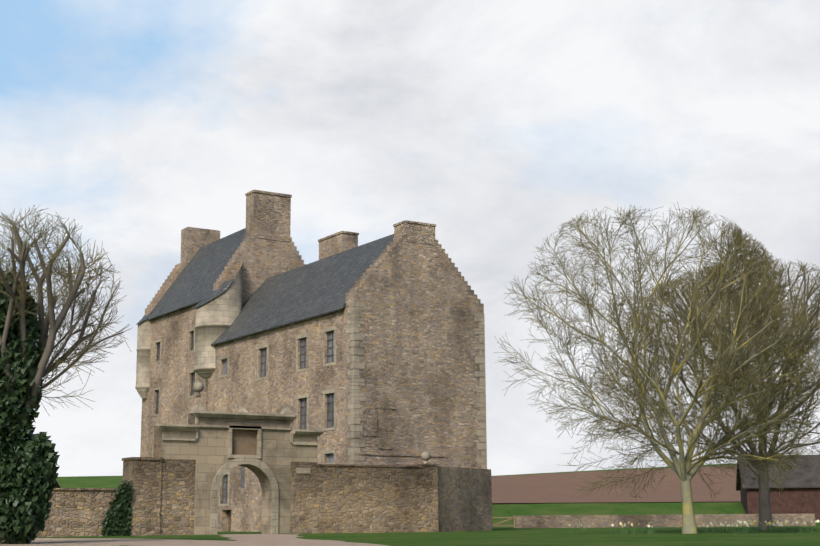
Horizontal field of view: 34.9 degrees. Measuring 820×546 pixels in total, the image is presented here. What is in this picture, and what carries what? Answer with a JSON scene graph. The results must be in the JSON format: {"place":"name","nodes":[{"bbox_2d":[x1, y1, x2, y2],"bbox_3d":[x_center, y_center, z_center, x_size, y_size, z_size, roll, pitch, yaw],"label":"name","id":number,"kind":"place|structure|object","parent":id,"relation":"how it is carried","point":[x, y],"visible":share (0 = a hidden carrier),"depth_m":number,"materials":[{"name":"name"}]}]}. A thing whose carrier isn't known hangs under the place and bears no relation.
{"place":"outdoors","nodes":[
{"label":"outdoors","id":0,"kind":"place"},
{"bbox_2d":[36,488,129,536],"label":"courtyard wall","id":1,"kind":"structure","parent":0,"point":[74,512],"depth_m":50.93,"materials":[{"name":"stone"}]},
{"bbox_2d":[140,263,184,456],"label":"gable wall","id":2,"kind":"structure","parent":0,"point":[170,279],"depth_m":87.02,"materials":[{"name":"brown stone"}]},
{"bbox_2d":[145,300,210,456],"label":"tower walls","id":3,"kind":"structure","parent":0,"point":[169,372],"depth_m":82.27,"materials":[{"name":"beige stone"}]},
{"bbox_2d":[135,319,150,398],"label":"corner turret","id":4,"kind":"object","parent":3,"relation":"attached to","point":[143,349],"visible":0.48,"depth_m":85.58,"materials":[{"name":"beige stone"}]},
{"bbox_2d":[152,328,195,456],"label":"window surrounds","id":5,"kind":"object","parent":3,"relation":"attached to","point":[160,341],"visible":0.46,"depth_m":83.38,"materials":[{"name":"beige stone"}]},
{"bbox_2d":[156,331,194,414],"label":"windows","id":6,"kind":"structure","parent":5,"relation":"in","point":[191,373],"depth_m":80.47,"materials":[{"name":"black glass"}]},
{"bbox_2d":[136,228,245,324],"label":"tower roof","id":7,"kind":"structure","parent":3,"relation":"on","point":[197,277],"depth_m":83.45,"materials":[{"name":"grey stone"}]},
{"bbox_2d":[193,260,242,380],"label":"stair turret","id":8,"kind":"object","parent":3,"relation":"attached to","point":[216,317],"visible":0.48,"depth_m":75.73,"materials":[{"name":"beige stone"}]},
{"bbox_2d":[213,233,305,304],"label":"gable wall","id":9,"kind":"structure","parent":3,"relation":"attached to","point":[263,260],"depth_m":79.00,"materials":[{"name":"brown stone"}]},
{"bbox_2d":[180,190,291,265],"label":"chimneys","id":10,"kind":"object","parent":9,"relation":"on","point":[268,215],"visible":0.76,"depth_m":80.18,"materials":[{"name":"brown stone"}]},
{"bbox_2d":[153,413,316,534],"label":"gateway wall","id":11,"kind":"structure","parent":0,"point":[190,469],"depth_m":54.76,"materials":[{"name":"beige stone"}]},
{"bbox_2d":[0,0,819,476],"label":"sky","id":12,"kind":"structure","parent":0,"point":[495,125],"materials":[{"name":"white"}]},
{"bbox_2d":[421,451,430,463],"bbox_3d":[0.739,8.555,60.385,0.460,0.632,0.460,6,-13,-32],"label":"stone ball finial","id":13,"kind":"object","parent":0,"point":[425,456],"depth_m":60.25,"materials":[{"name":"beige stone"}]},
{"bbox_2d":[37,463,819,545],"bbox_3d":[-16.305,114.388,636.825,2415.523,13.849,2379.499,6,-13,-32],"label":"ground","id":14,"kind":"structure","parent":0,"point":[513,536],"depth_m":47.94,"materials":[{"name":"green plant"}]},
{"bbox_2d":[0,434,53,543],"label":"evergreen","id":15,"kind":"object","parent":14,"relation":"on","point":[27,516],"visible":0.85,"depth_m":32.79,"materials":[{"name":"green plant"}]},
{"bbox_2d":[0,431,15,511],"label":"evergreen","id":16,"kind":"object","parent":15,"relation":"on","point":[2,446],"visible":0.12,"depth_m":32.91,"materials":[{"name":"green plant"}]},
{"bbox_2d":[0,290,44,461],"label":"ivy on trunk","id":17,"kind":"object","parent":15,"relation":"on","point":[33,351],"visible":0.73,"depth_m":33.31,"materials":[{"name":"green plant"}]},
{"bbox_2d":[21,432,59,498],"bbox_3d":[-9.570,5.040,33.543,1.164,1.914,1.156,6,-13,-32],"label":"evergreen","id":18,"kind":"object","parent":15,"relation":"on","point":[45,445],"visible":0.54,"depth_m":33.37,"materials":[{"name":"green plant"}]},
{"bbox_2d":[0,205,132,543],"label":"tree","id":19,"kind":"object","parent":14,"relation":"on","point":[56,270],"depth_m":33.93,"materials":[{"name":"brown plant"}]},
{"bbox_2d":[0,270,38,346],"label":"ivy on trunk","id":20,"kind":"object","parent":19,"relation":"attached to","point":[33,305],"visible":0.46,"depth_m":33.47,"materials":[{"name":"green plant"}]},
{"bbox_2d":[101,480,132,535],"bbox_3d":[-11.593,9.336,51.708,1.288,2.255,0.267,6,-13,-32],"label":"ivy on wall","id":21,"kind":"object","parent":14,"relation":"on","point":[113,520],"visible":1,"depth_m":51.71,"materials":[{"name":"green plant"}]},
{"bbox_2d":[122,457,163,535],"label":"stone wall","id":22,"kind":"structure","parent":14,"relation":"on","point":[144,474],"depth_m":52.46,"materials":[{"name":"beige stone"}]},
{"bbox_2d":[0,534,388,545],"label":"gravel track","id":23,"kind":"structure","parent":14,"relation":"on","point":[266,539],"depth_m":33.90,"materials":[{"name":"grey gravel"}]},
{"bbox_2d":[157,402,324,534],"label":"gateway mouldings","id":24,"kind":"object","parent":14,"relation":"on","point":[197,410],"visible":1,"depth_m":55.10,"materials":[{"name":"beige stone"}]},
{"bbox_2d":[193,381,203,396],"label":"stone ball finial","id":25,"kind":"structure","parent":24,"relation":"on","point":[198,387],"depth_m":54.59,"materials":[{"name":"beige stone"}]},
{"bbox_2d":[206,306,344,531],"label":"wing walls","id":26,"kind":"structure","parent":14,"relation":"on","point":[281,387],"depth_m":68.37,"materials":[{"name":"beige stone"}]},
{"bbox_2d":[228,510,230,530],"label":"cellar door","id":27,"kind":"structure","parent":26,"relation":"attached to","point":[229,520],"depth_m":72.39,"materials":[{"name":"brown wood"}]},
{"bbox_2d":[218,326,336,506],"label":"window surrounds","id":28,"kind":"object","parent":26,"relation":"attached to","point":[334,328],"visible":0.85,"depth_m":65.54,"materials":[{"name":"beige stone"}]},
{"bbox_2d":[222,331,333,503],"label":"windows","id":29,"kind":"structure","parent":28,"relation":"attached to","point":[304,414],"depth_m":65.88,"materials":[{"name":"grey glass"}]},
{"bbox_2d":[211,234,393,345],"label":"wing roof","id":30,"kind":"structure","parent":26,"relation":"on","point":[316,288],"depth_m":70.14,"materials":[{"name":"grey stone"}]},
{"bbox_2d":[317,464,438,532],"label":"courtyard wall","id":31,"kind":"structure","parent":14,"relation":"on","point":[354,498],"depth_m":58.23,"materials":[{"name":"stone"}]},
{"bbox_2d":[345,235,485,468],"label":"wing gable","id":32,"kind":"structure","parent":14,"relation":"on","point":[423,304],"depth_m":63.73,"materials":[{"name":"brown stone"}]},
{"bbox_2d":[318,220,435,259],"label":"chimneys","id":33,"kind":"object","parent":32,"relation":"on","point":[411,231],"visible":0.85,"depth_m":65.35,"materials":[{"name":"brown stone"}]},
{"bbox_2d":[360,404,446,456],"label":"wall patches","id":34,"kind":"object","parent":32,"relation":"attached to","point":[369,420],"depth_m":61.81,"materials":[{"name":"stone"}]},
{"bbox_2d":[347,302,486,468],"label":"corner quoins","id":35,"kind":"object","parent":32,"relation":"attached to","point":[357,396],"visible":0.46,"depth_m":61.99,"materials":[{"name":"beige stone"}]},
{"bbox_2d":[438,466,491,531],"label":"yard wall","id":36,"kind":"structure","parent":14,"relation":"on","point":[464,499],"depth_m":62.08,"materials":[{"name":"stone"}]},
{"bbox_2d":[492,515,515,527],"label":"field gate","id":37,"kind":"structure","parent":14,"relation":"on","point":[514,525],"depth_m":82.24,"materials":[{"name":"brown"}]},
{"bbox_2d":[494,202,819,533],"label":"bare tree","id":38,"kind":"object","parent":14,"relation":"on","point":[746,253],"depth_m":45.42,"materials":[{"name":"brown plant"}]},
{"bbox_2d":[516,514,815,527],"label":"field wall","id":39,"kind":"structure","parent":14,"relation":"on","point":[561,521],"depth_m":82.43,"materials":[{"name":"stone"}]},
{"bbox_2d":[565,520,819,533],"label":"daffodils","id":40,"kind":"object","parent":14,"relation":"on","point":[744,530],"visible":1,"depth_m":49.08,"materials":[{"name":"beige plant"}]},
{"bbox_2d":[591,255,819,529],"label":"tree","id":41,"kind":"object","parent":14,"relation":"on","point":[803,269],"depth_m":56.14,"materials":[{"name":"plant"}]},
{"bbox_2d":[736,455,819,519],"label":"barn","id":42,"kind":"structure","parent":14,"relation":"on","point":[799,493],"depth_m":92.27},
{"bbox_2d":[491,465,740,503],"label":"ploughed field","id":43,"kind":"structure","parent":0,"point":[541,488],"depth_m":164.83,"materials":[{"name":"brown soil"}]},
{"bbox_2d":[492,502,670,503],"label":"hedge","id":44,"kind":"object","parent":43,"relation":"on","point":[596,502],"visible":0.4,"depth_m":102.45,"materials":[{"name":"green plant"}]}
]}

